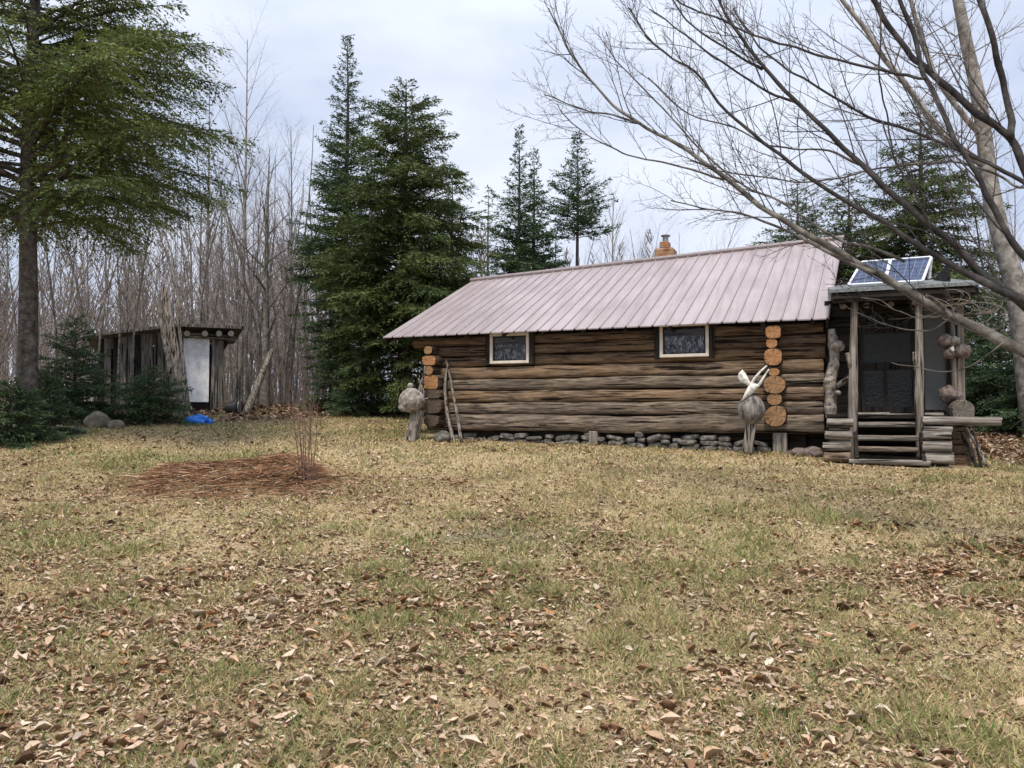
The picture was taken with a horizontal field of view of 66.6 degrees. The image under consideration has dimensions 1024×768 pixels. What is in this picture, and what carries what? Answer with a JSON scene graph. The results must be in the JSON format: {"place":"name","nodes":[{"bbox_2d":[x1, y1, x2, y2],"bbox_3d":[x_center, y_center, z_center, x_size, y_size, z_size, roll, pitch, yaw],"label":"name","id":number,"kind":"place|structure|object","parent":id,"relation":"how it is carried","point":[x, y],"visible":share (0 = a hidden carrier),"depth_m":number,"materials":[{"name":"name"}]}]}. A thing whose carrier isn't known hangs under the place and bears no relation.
{"place":"outdoors","nodes":[
{"label":"outdoors","id":0,"kind":"place"},
{"bbox_2d":[0,405,1023,767],"bbox_3d":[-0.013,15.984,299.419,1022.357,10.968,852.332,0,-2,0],"label":"ground","id":1,"kind":"structure","parent":0,"point":[268,733],"depth_m":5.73,"materials":[{"name":"beige plant"}]},
{"bbox_2d":[0,143,18,369],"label":"bare sapling","id":2,"kind":"object","parent":1,"relation":"on","point":[12,299],"visible":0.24,"depth_m":28.31,"materials":[{"name":"grey plant"}]},
{"bbox_2d":[0,51,61,379],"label":"bare sapling","id":3,"kind":"object","parent":1,"relation":"on","point":[52,301],"visible":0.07,"depth_m":16.95,"materials":[{"name":"grey plant"}]},
{"bbox_2d":[0,375,80,449],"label":"fir bush","id":4,"kind":"object","parent":1,"relation":"on","point":[10,428],"visible":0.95,"depth_m":12.54,"materials":[{"name":"green plant"}]},
{"bbox_2d":[17,233,70,388],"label":"bare sapling","id":5,"kind":"object","parent":1,"relation":"on","point":[47,352],"visible":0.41,"depth_m":25.02,"materials":[{"name":"grey plant"}]},
{"bbox_2d":[38,366,85,435],"bbox_3d":[-8.204,0.404,13.795,1.233,1.422,1.184,1,-2,-21],"label":"fir bush","id":6,"kind":"object","parent":1,"relation":"on","point":[60,403],"visible":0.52,"depth_m":13.82,"materials":[{"name":"green plant"}]},
{"bbox_2d":[38,229,98,394],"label":"bare sapling","id":7,"kind":"object","parent":1,"relation":"on","point":[53,294],"visible":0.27,"depth_m":29.04,"materials":[{"name":"grey plant"}]},
{"bbox_2d":[39,180,104,401],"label":"bare sapling","id":8,"kind":"object","parent":1,"relation":"on","point":[81,302],"visible":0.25,"depth_m":22.54,"materials":[{"name":"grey plant"}]},
{"bbox_2d":[13,313,136,420],"bbox_3d":[-9.329,-0.253,16.543,2.545,2.537,2.572,0,-2,0],"label":"fir bush","id":9,"kind":"object","parent":1,"relation":"on","point":[75,391],"visible":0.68,"depth_m":16.36,"materials":[{"name":"green plant"}]},
{"bbox_2d":[39,143,122,396],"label":"bare sapling","id":10,"kind":"object","parent":1,"relation":"on","point":[67,307],"visible":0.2,"depth_m":26.00,"materials":[{"name":"grey plant"}]},
{"bbox_2d":[47,173,118,376],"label":"bare sapling","id":11,"kind":"object","parent":1,"relation":"on","point":[88,300],"visible":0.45,"depth_m":25.35,"materials":[{"name":"grey plant"}]},
{"bbox_2d":[49,194,125,376],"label":"bare sapling","id":12,"kind":"object","parent":1,"relation":"on","point":[76,294],"visible":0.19,"depth_m":25.04,"materials":[{"name":"grey plant"}]},
{"bbox_2d":[83,411,109,428],"bbox_3d":[-8.225,0.735,15.450,0.496,0.410,0.396,0,-2,0],"label":"rock","id":13,"kind":"object","parent":1,"relation":"on","point":[95,418],"visible":0.72,"depth_m":15.31,"materials":[{"name":"grey stone"}]},
{"bbox_2d":[66,145,149,401],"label":"bare sapling","id":14,"kind":"object","parent":1,"relation":"on","point":[101,327],"visible":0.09,"depth_m":18.05,"materials":[{"name":"grey plant"}]},
{"bbox_2d":[61,197,155,382],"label":"bare sapling","id":15,"kind":"object","parent":1,"relation":"on","point":[99,286],"visible":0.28,"depth_m":19.48,"materials":[{"name":"grey plant"}]},
{"bbox_2d":[72,170,150,397],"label":"bare sapling","id":16,"kind":"object","parent":1,"relation":"on","point":[98,317],"visible":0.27,"depth_m":24.77,"materials":[{"name":"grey plant"}]},
{"bbox_2d":[86,213,153,327],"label":"bare sapling","id":17,"kind":"object","parent":1,"relation":"on","point":[134,272],"visible":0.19,"depth_m":21.52,"materials":[{"name":"grey plant"}]},
{"bbox_2d":[88,151,165,412],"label":"bare sapling","id":18,"kind":"object","parent":1,"relation":"on","point":[119,323],"visible":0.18,"depth_m":18.16,"materials":[{"name":"grey plant"}]},
{"bbox_2d":[0,0,263,440],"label":"hemlock tree","id":19,"kind":"object","parent":1,"relation":"on","point":[57,82],"visible":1,"depth_m":12.95,"materials":[{"name":"green plant"}]},
{"bbox_2d":[102,210,165,328],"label":"bare sapling","id":20,"kind":"object","parent":1,"relation":"on","point":[126,307],"visible":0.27,"depth_m":24.15,"materials":[{"name":"grey plant"}]},
{"bbox_2d":[104,168,168,328],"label":"bare sapling","id":21,"kind":"object","parent":1,"relation":"on","point":[142,306],"visible":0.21,"depth_m":25.94,"materials":[{"name":"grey plant"}]},
{"bbox_2d":[102,364,199,426],"bbox_3d":[-7.670,0.290,16.631,1.899,1.456,1.787,1,-2,-27],"label":"fir bush","id":22,"kind":"object","parent":1,"relation":"on","point":[155,404],"visible":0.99,"depth_m":16.44,"materials":[{"name":"green plant"}]},
{"bbox_2d":[85,323,242,410],"bbox_3d":[-9.082,-0.302,20.508,3.547,2.305,3.024,1,-2,-24],"label":"woodshed","id":23,"kind":"object","parent":1,"relation":"on","point":[204,359],"visible":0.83,"depth_m":19.68,"materials":[{"name":"grey wood"}]},
{"bbox_2d":[128,157,203,321],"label":"bare sapling","id":24,"kind":"object","parent":1,"relation":"on","point":[162,241],"visible":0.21,"depth_m":26.55,"materials":[{"name":"grey plant"}]},
{"bbox_2d":[131,199,203,317],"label":"bare sapling","id":25,"kind":"object","parent":1,"relation":"on","point":[171,297],"visible":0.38,"depth_m":27.38,"materials":[{"name":"grey plant"}]},
{"bbox_2d":[155,299,180,414],"bbox_3d":[-8.326,-0.649,18.941,1.062,2.902,0.162,-1,-2,28],"label":"slab board","id":26,"kind":"object","parent":1,"relation":"on","point":[165,339],"visible":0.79,"depth_m":19.01,"materials":[{"name":"grey wood"}]},
{"bbox_2d":[113,116,226,323],"bbox_3d":[-10.922,-4.016,23.767,4.535,9.488,2.522,0,-2,9],"label":"bare sapling","id":27,"kind":"object","parent":1,"relation":"on","point":[178,289],"visible":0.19,"depth_m":23.66,"materials":[{"name":"grey plant"}]},
{"bbox_2d":[161,287,186,414],"bbox_3d":[-8.181,-0.796,18.944,1.076,3.203,0.174,-1,-2,28],"label":"slab board","id":28,"kind":"object","parent":1,"relation":"on","point":[176,359],"visible":0.79,"depth_m":18.98,"materials":[{"name":"wood"}]},
{"bbox_2d":[125,87,226,414],"bbox_3d":[-7.857,-3.225,17.988,2.072,8.229,2.967,-1,-2,26],"label":"bare sapling","id":29,"kind":"object","parent":1,"relation":"on","point":[133,340],"visible":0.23,"depth_m":17.66,"materials":[{"name":"grey plant"}]},
{"bbox_2d":[175,300,191,414],"bbox_3d":[-8.002,-0.648,18.949,0.796,2.880,0.093,-2,-3,37],"label":"slab board","id":30,"kind":"object","parent":1,"relation":"on","point":[182,356],"visible":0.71,"depth_m":18.94,"materials":[{"name":"wood"}]},
{"bbox_2d":[156,179,210,323],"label":"bare sapling","id":31,"kind":"object","parent":1,"relation":"on","point":[187,310],"visible":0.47,"depth_m":23.32,"materials":[{"name":"grey plant"}]},
{"bbox_2d":[156,143,216,323],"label":"bare sapling","id":32,"kind":"object","parent":1,"relation":"on","point":[184,258],"visible":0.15,"depth_m":29.65,"materials":[{"name":"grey plant"}]},
{"bbox_2d":[164,158,233,323],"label":"bare sapling","id":33,"kind":"object","parent":1,"relation":"on","point":[191,292],"visible":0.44,"depth_m":24.04,"materials":[{"name":"grey plant"}]},
{"bbox_2d":[184,414,213,424],"bbox_3d":[-6.766,0.762,16.842,0.621,0.239,0.463,0,-2,0],"label":"tarpaulin","id":34,"kind":"object","parent":1,"relation":"on","point":[198,418],"visible":0.66,"depth_m":16.71,"materials":[{"name":"blue plastic"}]},
{"bbox_2d":[149,206,255,395],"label":"bare sapling","id":35,"kind":"object","parent":1,"relation":"on","point":[215,318],"visible":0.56,"depth_m":23.41,"materials":[{"name":"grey plant"}]},
{"bbox_2d":[165,118,242,363],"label":"bare sapling","id":36,"kind":"object","parent":1,"relation":"on","point":[203,313],"visible":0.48,"depth_m":22.82,"materials":[{"name":"grey plant"}]},
{"bbox_2d":[174,42,254,324],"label":"bare tree","id":37,"kind":"object","parent":1,"relation":"on","point":[207,274],"visible":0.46,"depth_m":25.19,"materials":[{"name":"grey plant"}]},
{"bbox_2d":[198,200,243,369],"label":"bare sapling","id":38,"kind":"object","parent":1,"relation":"on","point":[218,288],"visible":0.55,"depth_m":24.10,"materials":[{"name":"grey plant"}]},
{"bbox_2d":[57,452,387,511],"bbox_3d":[-3.515,1.110,9.675,3.717,0.484,3.576,1,-2,-30],"label":"needle heap","id":39,"kind":"object","parent":1,"relation":"on","point":[166,472],"visible":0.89,"depth_m":9.10,"materials":[{"name":"brown plant"}]},
{"bbox_2d":[201,200,245,401],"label":"bare sapling","id":40,"kind":"object","parent":1,"relation":"on","point":[221,283],"visible":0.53,"depth_m":26.47,"materials":[{"name":"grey plant"}]},
{"bbox_2d":[199,147,251,356],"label":"bare sapling","id":41,"kind":"object","parent":1,"relation":"on","point":[234,264],"visible":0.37,"depth_m":25.79,"materials":[{"name":"grey plant"}]},
{"bbox_2d":[157,105,297,323],"bbox_3d":[-8.223,-3.764,22.319,4.287,8.906,2.384,-1,-2,22],"label":"bare sapling","id":42,"kind":"object","parent":1,"relation":"on","point":[202,290],"visible":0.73,"depth_m":22.41,"materials":[{"name":"grey plant"}]},
{"bbox_2d":[194,109,261,399],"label":"bare sapling","id":43,"kind":"object","parent":1,"relation":"on","point":[231,381],"visible":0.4,"depth_m":27.14,"materials":[{"name":"grey plant"}]},
{"bbox_2d":[181,86,281,404],"bbox_3d":[-8.409,-3.871,23.019,2.465,9.250,4.434,-1,-2,32],"label":"bare sapling","id":44,"kind":"object","parent":1,"relation":"on","point":[256,331],"visible":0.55,"depth_m":23.50,"materials":[{"name":"grey plant"}]},
{"bbox_2d":[191,174,273,395],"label":"bare sapling","id":45,"kind":"object","parent":1,"relation":"on","point":[232,247],"visible":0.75,"depth_m":22.31,"materials":[{"name":"grey plant"}]},
{"bbox_2d":[205,172,260,400],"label":"bare sapling","id":46,"kind":"object","parent":1,"relation":"on","point":[236,354],"visible":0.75,"depth_m":23.26,"materials":[{"name":"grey plant"}]},
{"bbox_2d":[224,401,242,413],"bbox_3d":[-6.912,0.585,19.375,0.375,0.350,0.352,0,-2,0],"label":"bucket","id":47,"kind":"object","parent":1,"relation":"on","point":[234,406],"visible":0.91,"depth_m":19.27,"materials":[{"name":"metal"}]},
{"bbox_2d":[204,109,263,397],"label":"bare sapling","id":48,"kind":"object","parent":1,"relation":"on","point":[250,376],"visible":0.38,"depth_m":26.20,"materials":[{"name":"grey plant"}]},
{"bbox_2d":[201,169,278,400],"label":"bare sapling","id":49,"kind":"object","parent":1,"relation":"on","point":[239,395],"visible":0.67,"depth_m":23.30,"materials":[{"name":"grey plant"}]},
{"bbox_2d":[210,157,277,375],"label":"bare sapling","id":50,"kind":"object","parent":1,"relation":"on","point":[234,252],"visible":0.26,"depth_m":31.54,"materials":[{"name":"grey plant"}]},
{"bbox_2d":[206,4,288,402],"bbox_3d":[-8.414,-5.771,24.028,2.833,13.083,3.648,-1,-2,20],"label":"bare tree","id":51,"kind":"object","parent":1,"relation":"on","point":[244,236],"visible":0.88,"depth_m":24.23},
{"bbox_2d":[223,130,285,404],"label":"bare sapling","id":52,"kind":"object","parent":1,"relation":"on","point":[245,377],"visible":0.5,"depth_m":25.35,"materials":[{"name":"grey plant"}]},
{"bbox_2d":[215,138,300,406],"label":"bare tree","id":53,"kind":"object","parent":1,"relation":"on","point":[265,397],"visible":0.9,"depth_m":22.50,"materials":[{"name":"grey plant"}]},
{"bbox_2d":[243,349,273,412],"bbox_3d":[-6.627,-0.056,20.404,0.192,1.811,1.181,-1,-2,18],"label":"leaning log","id":54,"kind":"object","parent":1,"relation":"on","point":[250,402],"visible":0.92,"depth_m":20.30,"materials":[{"name":"grey wood"}]},
{"bbox_2d":[224,123,294,358],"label":"bare sapling","id":55,"kind":"object","parent":1,"relation":"on","point":[257,243],"visible":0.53,"depth_m":27.40,"materials":[{"name":"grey plant"}]},
{"bbox_2d":[224,179,295,400],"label":"bare sapling","id":56,"kind":"object","parent":1,"relation":"on","point":[260,273],"visible":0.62,"depth_m":24.25,"materials":[{"name":"grey plant"}]},
{"bbox_2d":[231,115,297,406],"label":"bare sapling","id":57,"kind":"object","parent":1,"relation":"on","point":[257,401],"visible":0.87,"depth_m":22.43,"materials":[{"name":"grey plant"}]},
{"bbox_2d":[245,202,286,400],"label":"bare sapling","id":58,"kind":"object","parent":1,"relation":"on","point":[256,357],"visible":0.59,"depth_m":25.09,"materials":[{"name":"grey plant"}]},
{"bbox_2d":[244,158,290,402],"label":"bare sapling","id":59,"kind":"object","parent":1,"relation":"on","point":[270,281],"visible":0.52,"depth_m":26.16,"materials":[{"name":"grey plant"}]},
{"bbox_2d":[248,227,293,404],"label":"bare sapling","id":60,"kind":"object","parent":1,"relation":"on","point":[280,396],"visible":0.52,"depth_m":25.32,"materials":[{"name":"grey plant"}]},
{"bbox_2d":[241,190,316,399],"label":"bare sapling","id":61,"kind":"object","parent":1,"relation":"on","point":[286,272],"visible":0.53,"depth_m":25.62,"materials":[{"name":"grey plant"}]},
{"bbox_2d":[256,180,316,399],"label":"bare sapling","id":62,"kind":"object","parent":1,"relation":"on","point":[310,361],"visible":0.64,"depth_m":25.17,"materials":[{"name":"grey plant"}]},
{"bbox_2d":[258,116,321,403],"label":"bare tree","id":63,"kind":"object","parent":1,"relation":"on","point":[290,300],"visible":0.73,"depth_m":27.15,"materials":[{"name":"grey plant"}]},
{"bbox_2d":[269,193,315,401],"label":"bare sapling","id":64,"kind":"object","parent":1,"relation":"on","point":[302,298],"visible":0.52,"depth_m":24.00,"materials":[{"name":"grey plant"}]},
{"bbox_2d":[280,239,316,403],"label":"bare sapling","id":65,"kind":"object","parent":1,"relation":"on","point":[298,349],"visible":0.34,"depth_m":24.93,"materials":[{"name":"grey plant"}]},
{"bbox_2d":[269,125,328,406],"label":"bare sapling","id":66,"kind":"object","parent":1,"relation":"on","point":[291,367],"visible":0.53,"depth_m":24.28,"materials":[{"name":"grey plant"}]},
{"bbox_2d":[283,362,323,482],"bbox_3d":[-2.463,0.451,9.363,0.576,1.459,0.642,0,-2,0],"label":"bare shrub","id":67,"kind":"object","parent":1,"relation":"on","point":[304,440],"visible":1,"depth_m":9.31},
{"bbox_2d":[262,114,362,405],"bbox_3d":[-5.739,-4.162,23.997,2.636,9.969,4.740,-2,-3,42],"label":"bare sapling","id":68,"kind":"object","parent":1,"relation":"on","point":[286,361],"visible":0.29,"depth_m":23.09,"materials":[{"name":"grey plant"}]},
{"bbox_2d":[299,326,353,410],"bbox_3d":[-4.844,-0.339,21.002,1.846,2.479,1.909,0,-2,0],"label":"fir bush","id":69,"kind":"object","parent":1,"relation":"on","point":[327,379],"visible":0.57,"depth_m":20.87,"materials":[{"name":"green plant"}]},
{"bbox_2d":[284,34,392,391],"bbox_3d":[-4.962,-4.809,23.133,3.695,11.307,3.706,0,-2,0],"label":"fir tree","id":70,"kind":"object","parent":1,"relation":"on","point":[314,244],"visible":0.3,"depth_m":22.85,"materials":[{"name":"green plant"}]},
{"bbox_2d":[318,355,404,416],"bbox_3d":[-3.785,0.121,19.932,2.224,1.737,2.318,0,-2,0],"label":"fir bush","id":71,"kind":"object","parent":1,"relation":"on","point":[361,403],"visible":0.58,"depth_m":19.70,"materials":[{"name":"green plant"}]},
{"bbox_2d":[292,77,498,417],"bbox_3d":[-2.772,-3.509,20.622,5.700,9.239,5.714,0,-2,0],"label":"hemlock tree","id":72,"kind":"object","parent":1,"relation":"on","point":[419,284],"visible":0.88,"depth_m":19.91,"materials":[{"name":"green plant"}]},
{"bbox_2d":[398,366,425,441],"bbox_3d":[-1.873,0.371,14.584,0.509,1.438,0.451,0,-2,0],"label":"burl stump","id":73,"kind":"object","parent":1,"relation":"on","point":[411,400],"visible":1,"depth_m":14.50,"materials":[{"name":"grey wood"}]},
{"bbox_2d":[416,169,479,373],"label":"hemlock tree","id":74,"kind":"object","parent":1,"relation":"on","point":[473,235],"visible":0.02,"depth_m":25.12,"materials":[{"name":"green plant"}]},
{"bbox_2d":[443,361,455,442],"bbox_3d":[-1.192,0.326,14.713,0.132,1.580,0.733,1,-2,-16],"label":"leaning stick","id":75,"kind":"object","parent":1,"relation":"on","point":[447,410],"visible":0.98,"depth_m":14.72,"materials":[{"name":"grey wood"}]},
{"bbox_2d":[448,366,462,442],"bbox_3d":[-1.066,0.362,14.688,0.070,1.460,0.786,1,-2,-23],"label":"leaning stick","id":76,"kind":"object","parent":1,"relation":"on","point":[456,411],"visible":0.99,"depth_m":14.64,"materials":[{"name":"grey wood"}]},
{"bbox_2d":[465,184,509,275],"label":"hemlock tree","id":77,"kind":"object","parent":1,"relation":"on","point":[493,253],"visible":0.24,"depth_m":28.14,"materials":[{"name":"green plant"}]},
{"bbox_2d":[0,184,1019,404],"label":"woods","id":78,"kind":"object","parent":1,"relation":"on","point":[13,351],"visible":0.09,"depth_m":41.11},
{"bbox_2d":[0,401,1023,767],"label":"fallen leaves","id":79,"kind":"object","parent":1,"relation":"on","point":[722,671],"visible":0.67,"depth_m":4.61,"materials":[{"name":"brown plant"}]},
{"bbox_2d":[484,123,567,273],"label":"fir tree","id":80,"kind":"object","parent":1,"relation":"on","point":[519,259],"visible":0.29,"depth_m":28.91,"materials":[{"name":"green plant"}]},
{"bbox_2d":[497,148,569,273],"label":"fir tree","id":81,"kind":"object","parent":1,"relation":"on","point":[549,255],"visible":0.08,"depth_m":30.10,"materials":[{"name":"green plant"}]},
{"bbox_2d":[537,130,620,265],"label":"fir tree","id":82,"kind":"object","parent":1,"relation":"on","point":[583,220],"visible":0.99,"depth_m":30.10,"materials":[{"name":"green plant"}]},
{"bbox_2d":[585,163,635,263],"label":"bare tree","id":83,"kind":"object","parent":1,"relation":"on","point":[614,245],"visible":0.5,"depth_m":34.08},
{"bbox_2d":[383,234,1002,468],"bbox_3d":[3.479,-0.875,16.410,10.327,4.927,7.963,-1,-2,22],"label":"log cabin","id":84,"kind":"object","parent":1,"relation":"on","point":[665,345],"visible":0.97,"depth_m":13.59,"materials":[{"name":"brown wood"}]},
{"bbox_2d":[486,332,535,365],"bbox_3d":[-0.029,-0.664,14.631,0.974,0.610,0.160,-1,-2,22],"label":"window","id":85,"kind":"structure","parent":84,"relation":"in","point":[527,354],"depth_m":14.58,"materials":[{"name":"beige paint"}]},
{"bbox_2d":[654,323,715,358],"bbox_3d":[2.972,-0.751,13.442,1.025,0.623,0.160,-1,-2,22],"label":"window","id":86,"kind":"structure","parent":84,"relation":"in","point":[699,345],"depth_m":13.41,"materials":[{"name":"beige paint"}]},
{"bbox_2d":[847,259,890,286],"bbox_3d":[5.598,-1.737,12.206,0.524,0.508,0.814,-1,-2,34],"label":"solar panel","id":87,"kind":"object","parent":84,"relation":"on","point":[858,274],"visible":0.64,"depth_m":12.13,"materials":[{"name":"glass"}]},
{"bbox_2d":[857,316,914,413],"bbox_3d":[5.955,-0.292,12.376,0.958,1.542,0.128,-1,-2,22],"label":"screen door","id":88,"kind":"structure","parent":84,"relation":"in","point":[883,385],"depth_m":12.38,"materials":[{"name":"black glass"}]},
{"bbox_2d":[885,256,932,284],"bbox_3d":[6.105,-1.746,12.005,0.629,0.514,0.803,-1,-2,31],"label":"solar panel","id":89,"kind":"object","parent":84,"relation":"on","point":[921,265],"visible":0.84,"depth_m":12.02,"materials":[{"name":"glass"}]},
{"bbox_2d":[909,286,1005,325],"bbox_3d":[6.441,-1.146,11.350,1.235,0.637,0.637,-1,-2,19],"label":"vine tangle","id":90,"kind":"object","parent":84,"relation":"hanging from","point":[958,303],"visible":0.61,"depth_m":11.21,"materials":[{"name":"brown plant"}]},
{"bbox_2d":[737,395,764,452],"bbox_3d":[3.814,0.633,12.444,0.413,0.933,0.400,0,-2,0],"label":"burl stump","id":91,"kind":"object","parent":1,"relation":"on","point":[751,410],"visible":0.98,"depth_m":12.35,"materials":[{"name":"grey wood"}]},
{"bbox_2d":[738,365,768,401],"bbox_3d":[3.828,0.003,12.358,0.492,0.594,0.086,-1,-2,26],"label":"ornament","id":92,"kind":"object","parent":91,"relation":"on","point":[752,387],"visible":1,"depth_m":12.35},
{"bbox_2d":[496,0,1023,371],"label":"maple tree","id":93,"kind":"object","parent":1,"relation":"on","point":[978,274],"visible":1,"depth_m":6.83,"materials":[{"name":"grey plant"}]},
{"bbox_2d":[745,178,852,283],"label":"hemlock tree","id":94,"kind":"object","parent":1,"relation":"on","point":[787,236],"visible":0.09,"depth_m":24.05,"materials":[{"name":"green plant"}]},
{"bbox_2d":[804,446,823,457],"bbox_3d":[4.752,1.092,12.320,0.306,0.225,0.242,0,-2,0],"label":"rubble stone","id":95,"kind":"object","parent":1,"relation":"on","point":[815,451],"visible":0.83,"depth_m":12.23,"materials":[{"name":"grey stone"}]},
{"bbox_2d":[804,171,909,284],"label":"hemlock tree","id":96,"kind":"object","parent":1,"relation":"on","point":[842,276],"visible":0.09,"depth_m":21.94,"materials":[{"name":"green plant"}]},
{"bbox_2d":[832,0,1023,434],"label":"bare tree","id":97,"kind":"object","parent":1,"relation":"on","point":[1006,257],"visible":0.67,"depth_m":15.11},
{"bbox_2d":[842,99,1022,373],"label":"hemlock tree","id":98,"kind":"object","parent":1,"relation":"on","point":[900,243],"visible":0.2,"depth_m":20.68,"materials":[{"name":"green plant"}]},
{"bbox_2d":[937,73,1021,342],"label":"bare sapling","id":99,"kind":"object","parent":1,"relation":"on","point":[976,227],"visible":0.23,"depth_m":20.39,"materials":[{"name":"grey plant"}]},
{"bbox_2d":[964,290,1019,430],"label":"fir tree","id":100,"kind":"object","parent":1,"relation":"on","point":[975,386],"visible":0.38,"depth_m":17.30,"materials":[{"name":"green plant"}]},
{"bbox_2d":[974,337,1023,437],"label":"fir tree","id":101,"kind":"object","parent":1,"relation":"on","point":[1008,395],"visible":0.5,"depth_m":15.73,"materials":[{"name":"green plant"}]},
{"bbox_2d":[984,125,1023,364],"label":"bare sapling","id":102,"kind":"object","parent":1,"relation":"on","point":[1014,226],"visible":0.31,"depth_m":26.39,"materials":[{"name":"grey plant"}]},
{"bbox_2d":[0,0,1023,405],"label":"sky","id":103,"kind":"structure","parent":0,"point":[465,54],"materials":[{"name":"white"}]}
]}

